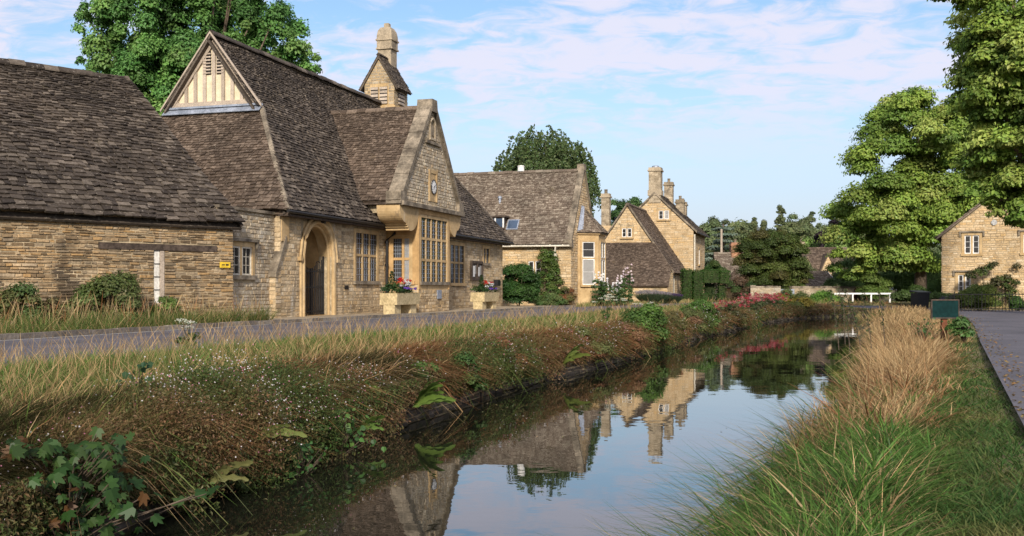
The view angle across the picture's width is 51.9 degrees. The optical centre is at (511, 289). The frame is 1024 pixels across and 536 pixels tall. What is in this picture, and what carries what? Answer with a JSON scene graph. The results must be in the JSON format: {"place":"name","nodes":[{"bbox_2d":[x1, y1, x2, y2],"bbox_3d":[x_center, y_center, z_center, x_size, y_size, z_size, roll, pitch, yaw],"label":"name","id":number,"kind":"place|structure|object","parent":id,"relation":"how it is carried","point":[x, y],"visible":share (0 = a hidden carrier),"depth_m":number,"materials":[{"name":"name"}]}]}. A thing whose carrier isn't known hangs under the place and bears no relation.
{"place":"outdoors","nodes":[
{"label":"outdoors","id":0,"kind":"place"},
{"bbox_2d":[0,301,737,364],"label":"road","id":1,"kind":"structure","parent":0,"point":[31,344],"depth_m":23.04,"materials":[{"name":"asphalt"}]},
{"bbox_2d":[224,305,539,321],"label":"pavement","id":2,"kind":"structure","parent":0,"point":[450,310],"depth_m":39.28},
{"bbox_2d":[380,293,420,313],"bbox_3d":[-4.139,0.512,38.963,0.720,0.775,2.240,0,0,17],"label":"planter","id":3,"kind":"object","parent":2,"relation":"on","point":[394,303],"visible":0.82,"depth_m":38.16,"materials":[{"name":"stone"}]},
{"bbox_2d":[380,271,417,292],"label":"bedding plants","id":4,"kind":"object","parent":3,"relation":"in","point":[398,288],"visible":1,"depth_m":38.28,"materials":[{"name":"green plant"}]},
{"bbox_2d":[470,292,499,308],"bbox_3d":[-1.261,0.512,49.062,0.720,0.775,2.240,0,0,17],"label":"planter","id":5,"kind":"object","parent":2,"relation":"on","point":[483,300],"visible":0.96,"depth_m":48.14,"materials":[{"name":"stone"}]},
{"bbox_2d":[470,275,498,291],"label":"bedding plants","id":6,"kind":"object","parent":5,"relation":"on","point":[485,286],"visible":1,"depth_m":48.60,"materials":[{"name":"green plant"}]},
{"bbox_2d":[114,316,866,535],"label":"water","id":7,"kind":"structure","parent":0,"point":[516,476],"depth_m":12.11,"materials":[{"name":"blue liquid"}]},
{"bbox_2d":[0,0,1017,289],"label":"sky","id":8,"kind":"structure","parent":0,"point":[748,107],"materials":[{"name":"blue"}]},
{"bbox_2d":[1,290,1023,535],"bbox_3d":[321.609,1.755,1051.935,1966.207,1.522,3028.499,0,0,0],"label":"ground","id":9,"kind":"structure","parent":0,"point":[989,366],"depth_m":11.13,"materials":[{"name":"plant"}]},
{"bbox_2d":[0,281,56,324],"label":"bush","id":10,"kind":"object","parent":9,"relation":"on","point":[10,293],"visible":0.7,"depth_m":24.95,"materials":[{"name":"green plant"}]},
{"bbox_2d":[37,296,72,328],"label":"shrub","id":11,"kind":"object","parent":9,"relation":"on","point":[51,300],"visible":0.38,"depth_m":25.32,"materials":[{"name":"green plant"}]},
{"bbox_2d":[57,292,105,325],"bbox_3d":[-10.783,0.563,26.269,1.275,0.995,0.933,0,0,0],"label":"shrub","id":12,"kind":"object","parent":9,"relation":"on","point":[77,299],"visible":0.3,"depth_m":26.12,"materials":[{"name":"green plant"}]},
{"bbox_2d":[72,270,147,326],"bbox_3d":[-10.491,0.273,27.380,1.885,1.576,1.531,0,0,33],"label":"bramble bush","id":13,"kind":"object","parent":9,"relation":"on","point":[113,284],"visible":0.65,"depth_m":27.09,"materials":[{"name":"green plant"}]},
{"bbox_2d":[0,58,244,329],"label":"stone barn","id":14,"kind":"structure","parent":9,"relation":"on","point":[101,174],"depth_m":29.33,"materials":[{"name":"stone"}]},
{"bbox_2d":[154,251,159,302],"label":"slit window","id":15,"kind":"structure","parent":14,"relation":"in","point":[156,253],"depth_m":29.17,"materials":[{"name":"paint"}]},
{"bbox_2d":[113,289,142,323],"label":"shrub","id":16,"kind":"object","parent":9,"relation":"on","point":[136,304],"visible":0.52,"depth_m":26.83,"materials":[{"name":"green plant"}]},
{"bbox_2d":[113,361,153,397],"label":"nettle plant","id":17,"kind":"object","parent":9,"relation":"on","point":[149,364],"visible":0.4,"depth_m":9.71,"materials":[{"name":"green plant"}]},
{"bbox_2d":[142,296,181,319],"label":"weed","id":18,"kind":"object","parent":9,"relation":"on","point":[163,299],"visible":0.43,"depth_m":28.63,"materials":[{"name":"green plant"}]},
{"bbox_2d":[174,318,200,349],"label":"hogweed","id":19,"kind":"object","parent":9,"relation":"on","point":[194,336],"visible":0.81,"depth_m":15.64,"materials":[{"name":"green plant"}]},
{"bbox_2d":[70,0,322,116],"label":"poplar tree","id":20,"kind":"object","parent":9,"relation":"on","point":[155,57],"visible":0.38,"depth_m":58.73,"materials":[{"name":"green plant"}]},
{"bbox_2d":[0,305,575,339],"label":"kerb","id":21,"kind":"structure","parent":9,"relation":"on","point":[9,336],"depth_m":27.57,"materials":[{"name":"stone"}]},
{"bbox_2d":[160,30,513,317],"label":"village hall","id":22,"kind":"structure","parent":9,"relation":"on","point":[321,184],"depth_m":38.79,"materials":[{"name":"stone"}]},
{"bbox_2d":[233,237,259,279],"bbox_3d":[-8.174,-0.920,31.772,0.215,1.240,1.750,0,0,17],"label":"window","id":23,"kind":"structure","parent":22,"relation":"in","point":[244,249],"depth_m":31.98,"materials":[{"name":"stone"}]},
{"bbox_2d":[353,228,380,283],"bbox_3d":[-5.514,-1.225,39.781,0.185,2.070,2.240,0,0,17],"label":"window","id":24,"kind":"structure","parent":22,"relation":"in","point":[366,245],"depth_m":39.82,"materials":[{"name":"stone"}]},
{"bbox_2d":[358,23,411,107],"bbox_3d":[-6.266,-10.755,52.213,2.183,5.110,1.868,0,0,17],"label":"bell turret","id":25,"kind":"object","parent":22,"relation":"on","point":[384,83],"visible":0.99,"depth_m":51.59,"materials":[{"name":"stone"}]},
{"bbox_2d":[391,236,414,284],"bbox_3d":[-4.283,-1.135,41.362,1.040,1.890,0.185,0,0,17],"label":"window","id":26,"kind":"structure","parent":22,"relation":"in","point":[399,245],"depth_m":41.39,"materials":[{"name":"beige glass"}]},
{"bbox_2d":[420,214,449,284],"bbox_3d":[-3.169,-1.570,42.797,0.185,2.780,3.200,0,0,17],"label":"window","id":27,"kind":"structure","parent":22,"relation":"in","point":[433,261],"depth_m":42.80,"materials":[{"name":"stone"}]},
{"bbox_2d":[450,241,466,285],"bbox_3d":[-2.584,-1.195,49.363,0.185,2.050,2.220,0,0,17],"label":"window","id":28,"kind":"structure","parent":22,"relation":"in","point":[456,252],"depth_m":49.40,"materials":[{"name":"grey glass"}]},
{"bbox_2d":[470,261,482,280],"bbox_3d":[-1.730,-0.920,51.872,0.100,0.960,1.700,0,0,17],"label":"notice board","id":29,"kind":"object","parent":22,"relation":"attached to","point":[476,269],"visible":0.93,"depth_m":51.75,"materials":[{"name":"brown wood"}]},
{"bbox_2d":[403,360,441,382],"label":"bank weed","id":30,"kind":"object","parent":9,"relation":"on","point":[431,366],"visible":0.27,"depth_m":15.77,"materials":[{"name":"green plant"}]},
{"bbox_2d":[0,300,876,535],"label":"fleabane","id":31,"kind":"object","parent":9,"relation":"on","point":[23,504],"depth_m":10.23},
{"bbox_2d":[1,308,877,535],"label":"retaining wall","id":32,"kind":"structure","parent":9,"relation":"on","point":[577,368],"depth_m":18.57,"materials":[{"name":"stone"}]},
{"bbox_2d":[0,426,220,535],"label":"sycamore sapling","id":33,"kind":"object","parent":32,"relation":"on","point":[98,456],"visible":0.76,"depth_m":7.39,"materials":[{"name":"green plant"}]},
{"bbox_2d":[270,441,330,477],"bbox_3d":[-2.216,1.759,10.726,0.678,0.410,0.553,0,0,0],"label":"ivy clump","id":34,"kind":"object","parent":32,"relation":"attached to","point":[309,468],"visible":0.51,"depth_m":10.71,"materials":[{"name":"green plant"}]},
{"bbox_2d":[302,408,385,454],"bbox_3d":[-2.025,1.632,12.070,1.049,0.543,0.811,0,0,-27],"label":"ivy clump","id":35,"kind":"object","parent":32,"relation":"attached to","point":[360,433],"visible":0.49,"depth_m":12.03,"materials":[{"name":"green plant"}]},
{"bbox_2d":[414,378,455,407],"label":"hart tongue fern","id":36,"kind":"object","parent":32,"relation":"on","point":[427,396],"visible":0.97,"depth_m":14.74,"materials":[{"name":"green plant"}]},
{"bbox_2d":[491,334,529,372],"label":"bank weed","id":37,"kind":"object","parent":32,"relation":"on","point":[524,364],"visible":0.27,"depth_m":19.85,"materials":[{"name":"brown plant"}]},
{"bbox_2d":[0,301,897,529],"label":"bank grass","id":38,"kind":"structure","parent":9,"relation":"on","point":[4,416],"depth_m":12.06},
{"bbox_2d":[209,460,252,483],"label":"hart tongue fern","id":39,"kind":"object","parent":38,"relation":"on","point":[226,469],"visible":0.92,"depth_m":9.14,"materials":[{"name":"green plant"}]},
{"bbox_2d":[256,423,306,439],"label":"hart tongue fern","id":40,"kind":"object","parent":38,"relation":"on","point":[298,433],"visible":0.83,"depth_m":10.18,"materials":[{"name":"green plant"}]},
{"bbox_2d":[357,415,384,430],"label":"hart tongue fern","id":41,"kind":"object","parent":38,"relation":"on","point":[373,426],"visible":0.73,"depth_m":12.76,"materials":[{"name":"green plant"}]},
{"bbox_2d":[562,344,590,364],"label":"hart tongue fern","id":42,"kind":"object","parent":38,"relation":"on","point":[573,354],"visible":0.98,"depth_m":22.17,"materials":[{"name":"green plant"}]},
{"bbox_2d":[0,297,909,534],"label":"verge grass","id":43,"kind":"structure","parent":9,"relation":"on","point":[69,375],"depth_m":13.68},
{"bbox_2d":[447,349,488,402],"bbox_3d":[-0.858,1.416,17.296,0.973,0.887,0.752,0,0,0],"label":"bank shrub","id":44,"kind":"object","parent":9,"relation":"on","point":[467,358],"visible":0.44,"depth_m":17.17,"materials":[{"name":"green plant"}]},
{"bbox_2d":[0,290,1010,333],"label":"rough grass","id":45,"kind":"structure","parent":9,"relation":"on","point":[30,326],"depth_m":25.52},
{"bbox_2d":[503,262,542,305],"bbox_3d":[0.372,-0.227,57.027,2.611,2.572,2.339,0,0,0],"label":"dark shrub","id":46,"kind":"object","parent":9,"relation":"on","point":[525,286],"visible":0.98,"depth_m":56.55,"materials":[{"name":"green plant"}]},
{"bbox_2d":[454,164,608,305],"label":"bay cottage","id":47,"kind":"structure","parent":9,"relation":"on","point":[532,213],"depth_m":63.80,"materials":[{"name":"stone"}]},
{"bbox_2d":[526,258,542,282],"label":"window","id":48,"kind":"structure","parent":47,"relation":"in","point":[533,262],"depth_m":62.64,"materials":[{"name":"white glass"}]},
{"bbox_2d":[536,247,564,305],"bbox_3d":[2.124,-0.681,62.019,2.062,3.600,0.952,0,0,0],"label":"climbing plant","id":49,"kind":"object","parent":47,"relation":"attached to","point":[546,256],"visible":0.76,"depth_m":61.85,"materials":[{"name":"green plant"}]},
{"bbox_2d":[580,240,595,286],"bbox_3d":[4.630,-1.565,63.707,1.021,2.830,0.190,0,0,-12],"label":"window","id":50,"kind":"structure","parent":47,"relation":"in","point":[588,247],"depth_m":63.74,"materials":[{"name":"white paint"}]},
{"bbox_2d":[599,240,605,280],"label":"window","id":51,"kind":"structure","parent":47,"relation":"in","point":[602,244],"depth_m":64.71,"materials":[{"name":"white paint"}]},
{"bbox_2d":[491,124,601,216],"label":"broadleaf tree","id":52,"kind":"object","parent":9,"relation":"on","point":[555,154],"visible":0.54,"depth_m":95.22,"materials":[{"name":"green plant"}]},
{"bbox_2d":[527,291,568,305],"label":"cottage shrub","id":53,"kind":"object","parent":9,"relation":"on","point":[551,298],"visible":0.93,"depth_m":60.60,"materials":[{"name":"green plant"}]},
{"bbox_2d":[559,285,577,304],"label":"rust shrub","id":54,"kind":"object","parent":9,"relation":"on","point":[570,298],"visible":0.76,"depth_m":61.61,"materials":[{"name":"green plant"}]},
{"bbox_2d":[573,325,613,361],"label":"bank weed","id":55,"kind":"object","parent":9,"relation":"on","point":[586,333],"visible":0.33,"depth_m":24.86,"materials":[{"name":"green plant"}]},
{"bbox_2d":[590,271,607,305],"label":"hollyhock","id":56,"kind":"object","parent":9,"relation":"on","point":[601,287],"visible":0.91,"depth_m":62.04,"materials":[{"name":"green plant"}]},
{"bbox_2d":[606,275,626,305],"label":"hollyhock","id":57,"kind":"object","parent":9,"relation":"on","point":[618,289],"visible":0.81,"depth_m":62.70,"materials":[{"name":"green plant"}]},
{"bbox_2d":[614,264,634,304],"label":"hollyhock","id":58,"kind":"object","parent":9,"relation":"on","point":[630,289],"visible":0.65,"depth_m":64.77,"materials":[{"name":"green plant"}]},
{"bbox_2d":[611,196,641,225],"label":"garden tree","id":59,"kind":"object","parent":9,"relation":"on","point":[620,205],"visible":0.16,"depth_m":110.85,"materials":[{"name":"green plant"}]},
{"bbox_2d":[609,323,647,349],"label":"bank weed","id":60,"kind":"object","parent":9,"relation":"on","point":[636,332],"visible":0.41,"depth_m":28.20,"materials":[{"name":"brown plant"}]},
{"bbox_2d":[621,300,670,343],"bbox_3d":[3.973,1.067,31.725,1.672,1.487,1.451,0,0,0],"label":"bank shrub","id":61,"kind":"object","parent":9,"relation":"on","point":[652,315],"visible":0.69,"depth_m":31.47,"materials":[{"name":"green plant"}]},
{"bbox_2d":[633,290,663,303],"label":"lavender","id":62,"kind":"object","parent":9,"relation":"on","point":[650,295],"visible":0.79,"depth_m":70.46,"materials":[{"name":"green plant"}]},
{"bbox_2d":[600,165,709,300],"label":"gabled house","id":63,"kind":"structure","parent":9,"relation":"on","point":[656,238],"depth_m":81.15,"materials":[{"name":"stone"}]},
{"bbox_2d":[620,227,633,238],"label":"window","id":64,"kind":"structure","parent":63,"relation":"in","point":[625,232],"depth_m":80.47,"materials":[{"name":"white glass"}]},
{"bbox_2d":[657,209,670,220],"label":"window","id":65,"kind":"structure","parent":63,"relation":"in","point":[662,214],"depth_m":87.66,"materials":[{"name":"white paint"}]},
{"bbox_2d":[664,310,688,334],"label":"bank weed","id":66,"kind":"object","parent":9,"relation":"on","point":[676,314],"visible":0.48,"depth_m":36.18,"materials":[{"name":"green plant"}]},
{"bbox_2d":[679,307,708,332],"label":"bank weed","id":67,"kind":"object","parent":9,"relation":"on","point":[687,313],"visible":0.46,"depth_m":40.08,"materials":[{"name":"green plant"}]},
{"bbox_2d":[679,298,721,327],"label":"bank shrub","id":68,"kind":"object","parent":9,"relation":"on","point":[708,307],"visible":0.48,"depth_m":43.34,"materials":[{"name":"green plant"}]},
{"bbox_2d":[680,268,730,301],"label":"topiary hedge","id":69,"kind":"object","parent":9,"relation":"on","point":[693,284],"visible":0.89,"depth_m":79.94,"materials":[{"name":"green plant"}]},
{"bbox_2d":[699,215,730,283],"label":"broadleaf tree","id":70,"kind":"object","parent":9,"relation":"on","point":[713,223],"visible":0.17,"depth_m":131.00,"materials":[{"name":"green plant"}]},
{"bbox_2d":[705,224,739,265],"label":"cedar tree","id":71,"kind":"object","parent":9,"relation":"on","point":[717,241],"visible":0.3,"depth_m":121.41,"materials":[{"name":"green plant"}]},
{"bbox_2d":[719,299,747,317],"bbox_3d":[10.427,0.922,49.966,1.198,0.926,1.735,0,0,-30],"label":"red valerian","id":72,"kind":"object","parent":9,"relation":"on","point":[729,305],"visible":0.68,"depth_m":49.99,"materials":[{"name":"green plant"}]},
{"bbox_2d":[712,239,758,298],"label":"cottage","id":73,"kind":"structure","parent":9,"relation":"on","point":[724,259],"depth_m":105.50,"materials":[{"name":"stone"}]},
{"bbox_2d":[727,222,748,239],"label":"broadleaf tree","id":74,"kind":"object","parent":9,"relation":"on","point":[740,229],"visible":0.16,"depth_m":139.40,"materials":[{"name":"green plant"}]},
{"bbox_2d":[726,274,756,301],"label":"garden shrub","id":75,"kind":"object","parent":9,"relation":"on","point":[737,290],"visible":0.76,"depth_m":83.56,"materials":[{"name":"green plant"}]},
{"bbox_2d":[735,297,762,313],"bbox_3d":[12.547,0.861,56.908,1.515,0.966,1.839,0,0,-43],"label":"red valerian","id":76,"kind":"object","parent":9,"relation":"on","point":[757,308],"visible":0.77,"depth_m":56.66,"materials":[{"name":"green plant"}]},
{"bbox_2d":[741,292,786,309],"bbox_3d":[15.216,0.768,63.390,2.679,1.244,1.987,0,0,24],"label":"red valerian","id":77,"kind":"object","parent":9,"relation":"on","point":[767,294],"visible":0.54,"depth_m":63.19,"materials":[{"name":"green plant"}]},
{"bbox_2d":[750,285,780,296],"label":"stone wall","id":78,"kind":"structure","parent":9,"relation":"on","point":[759,290],"depth_m":82.35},
{"bbox_2d":[730,226,813,288],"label":"yew tree","id":79,"kind":"object","parent":9,"relation":"on","point":[769,257],"visible":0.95,"depth_m":84.58,"materials":[{"name":"green plant"}]},
{"bbox_2d":[538,303,1008,535],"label":"riverside grass","id":80,"kind":"structure","parent":9,"relation":"on","point":[901,368],"depth_m":7.41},
{"bbox_2d":[774,204,788,232],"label":"conifer tree","id":81,"kind":"object","parent":9,"relation":"on","point":[780,219],"visible":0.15,"depth_m":141.67,"materials":[{"name":"green plant"}]},
{"bbox_2d":[775,287,815,308],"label":"bank shrub","id":82,"kind":"object","parent":9,"relation":"on","point":[804,300],"visible":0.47,"depth_m":69.90,"materials":[{"name":"green plant"}]},
{"bbox_2d":[786,221,812,238],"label":"broadleaf tree","id":83,"kind":"object","parent":9,"relation":"on","point":[800,230],"visible":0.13,"depth_m":146.90,"materials":[{"name":"green plant"}]},
{"bbox_2d":[783,213,815,236],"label":"broadleaf tree","id":84,"kind":"object","parent":9,"relation":"on","point":[807,220],"visible":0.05,"depth_m":151.05,"materials":[{"name":"green plant"}]},
{"bbox_2d":[806,271,832,285],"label":"garage","id":85,"kind":"structure","parent":9,"relation":"on","point":[820,277],"depth_m":95.38,"materials":[{"name":"stone"}]},
{"bbox_2d":[800,239,850,273],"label":"cottage","id":86,"kind":"structure","parent":9,"relation":"on","point":[818,259],"depth_m":124.75,"materials":[{"name":"stone"}]},
{"bbox_2d":[813,218,837,246],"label":"copper beech","id":87,"kind":"object","parent":9,"relation":"on","point":[833,221],"visible":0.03,"depth_m":133.91,"materials":[{"name":"black plant"}]},
{"bbox_2d":[808,289,845,302],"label":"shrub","id":88,"kind":"object","parent":9,"relation":"on","point":[821,295],"visible":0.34,"depth_m":79.77,"materials":[{"name":"green plant"}]},
{"bbox_2d":[731,217,941,288],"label":"wood","id":89,"kind":"object","parent":9,"relation":"on","point":[738,223],"depth_m":172.87,"materials":[{"name":"green plant"}]},
{"bbox_2d":[789,286,884,301],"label":"stone wall","id":90,"kind":"structure","parent":9,"relation":"on","point":[809,290],"depth_m":84.58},
{"bbox_2d":[821,263,860,285],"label":"garden shrub","id":91,"kind":"object","parent":9,"relation":"on","point":[833,280],"visible":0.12,"depth_m":91.48,"materials":[{"name":"green plant"}]},
{"bbox_2d":[832,257,864,285],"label":"garden shrub","id":92,"kind":"object","parent":9,"relation":"on","point":[844,262],"visible":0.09,"depth_m":96.37,"materials":[{"name":"green plant"}]},
{"bbox_2d":[855,272,892,301],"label":"round bush","id":93,"kind":"object","parent":9,"relation":"on","point":[874,283],"visible":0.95,"depth_m":81.87,"materials":[{"name":"green plant"}]},
{"bbox_2d":[781,315,1023,535],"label":"lawn","id":94,"kind":"structure","parent":9,"relation":"on","point":[998,520],"depth_m":6.48,"materials":[{"name":"green plant"}]},
{"bbox_2d":[889,284,927,301],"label":"shade shrub","id":95,"kind":"object","parent":9,"relation":"on","point":[903,295],"visible":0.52,"depth_m":76.62,"materials":[{"name":"green plant"}]},
{"bbox_2d":[879,251,941,300],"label":"garden hedge","id":96,"kind":"object","parent":9,"relation":"on","point":[903,280],"visible":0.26,"depth_m":93.85,"materials":[{"name":"green plant"}]},
{"bbox_2d":[817,85,1015,288],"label":"lime tree","id":97,"kind":"object","parent":9,"relation":"on","point":[917,202],"visible":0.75,"depth_m":81.44,"materials":[{"name":"green plant"}]},
{"bbox_2d":[907,317,942,341],"bbox_3d":[8.496,0.836,21.601,0.722,0.534,0.611,0,0,42],"label":"bank sapling","id":98,"kind":"object","parent":9,"relation":"on","point":[924,328],"visible":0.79,"depth_m":21.62,"materials":[{"name":"green plant"}]},
{"bbox_2d":[926,280,941,301],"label":"clipped bush","id":99,"kind":"object","parent":9,"relation":"on","point":[934,285],"visible":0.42,"depth_m":63.85,"materials":[{"name":"green plant"}]},
{"bbox_2d":[846,306,1023,424],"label":"lane","id":100,"kind":"structure","parent":9,"relation":"on","point":[1010,326],"depth_m":19.95,"materials":[{"name":"asphalt"}]},
{"bbox_2d":[909,290,930,309],"bbox_3d":[19.453,0.524,50.183,0.680,0.948,0.805,0,0,-10],"label":"wheelie bin","id":101,"kind":"object","parent":100,"relation":"on","point":[920,298],"visible":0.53,"depth_m":49.90,"materials":[{"name":"black plastic"}]},
{"bbox_2d":[954,292,1023,311],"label":"iron fence","id":102,"kind":"object","parent":100,"relation":"on","point":[995,294],"visible":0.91,"depth_m":46.79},
{"bbox_2d":[963,310,1023,426],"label":"fallen leaves","id":103,"kind":"object","parent":100,"relation":"on","point":[1012,383],"visible":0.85,"depth_m":14.07,"materials":[{"name":"brown plant"}]},
{"bbox_2d":[930,299,958,341],"bbox_3d":[8.950,0.677,21.782,0.580,0.945,0.115,0,0,0],"label":"sign board","id":104,"kind":"object","parent":9,"relation":"on","point":[943,310],"visible":0.76,"depth_m":21.74,"materials":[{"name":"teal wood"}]},
{"bbox_2d":[944,316,975,341],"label":"leafy plant","id":105,"kind":"object","parent":9,"relation":"on","point":[961,325],"visible":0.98,"depth_m":21.19,"materials":[{"name":"green plant"}]},
{"bbox_2d":[927,0,1023,228],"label":"lime tree","id":106,"kind":"object","parent":9,"relation":"on","point":[988,73],"visible":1,"depth_m":41.20,"materials":[{"name":"green plant"}]},
{"bbox_2d":[935,203,1023,307],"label":"bank house","id":107,"kind":"structure","parent":9,"relation":"on","point":[973,238],"depth_m":57.18,"materials":[{"name":"stone"}]},
{"bbox_2d":[953,270,974,292],"bbox_3d":[24.732,-0.365,57.519,1.160,1.350,0.240,0,0,25],"label":"window","id":108,"kind":"structure","parent":107,"relation":"in","point":[961,283],"depth_m":57.61,"materials":[{"name":"stone"}]},
{"bbox_2d":[959,230,984,255],"bbox_3d":[25.072,-2.505,57.360,1.270,1.370,0.240,0,0,25],"label":"window","id":109,"kind":"structure","parent":107,"relation":"in","point":[971,240],"depth_m":57.34,"materials":[{"name":"stone"}]},
{"bbox_2d":[963,260,1023,307],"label":"shrub","id":110,"kind":"object","parent":107,"relation":"attached to","point":[997,281],"visible":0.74,"depth_m":56.09,"materials":[{"name":"green plant"}]},
{"bbox_2d":[955,281,1003,310],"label":"garden shrub","id":111,"kind":"object","parent":9,"relation":"on","point":[982,288],"visible":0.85,"depth_m":48.68,"materials":[{"name":"green plant"}]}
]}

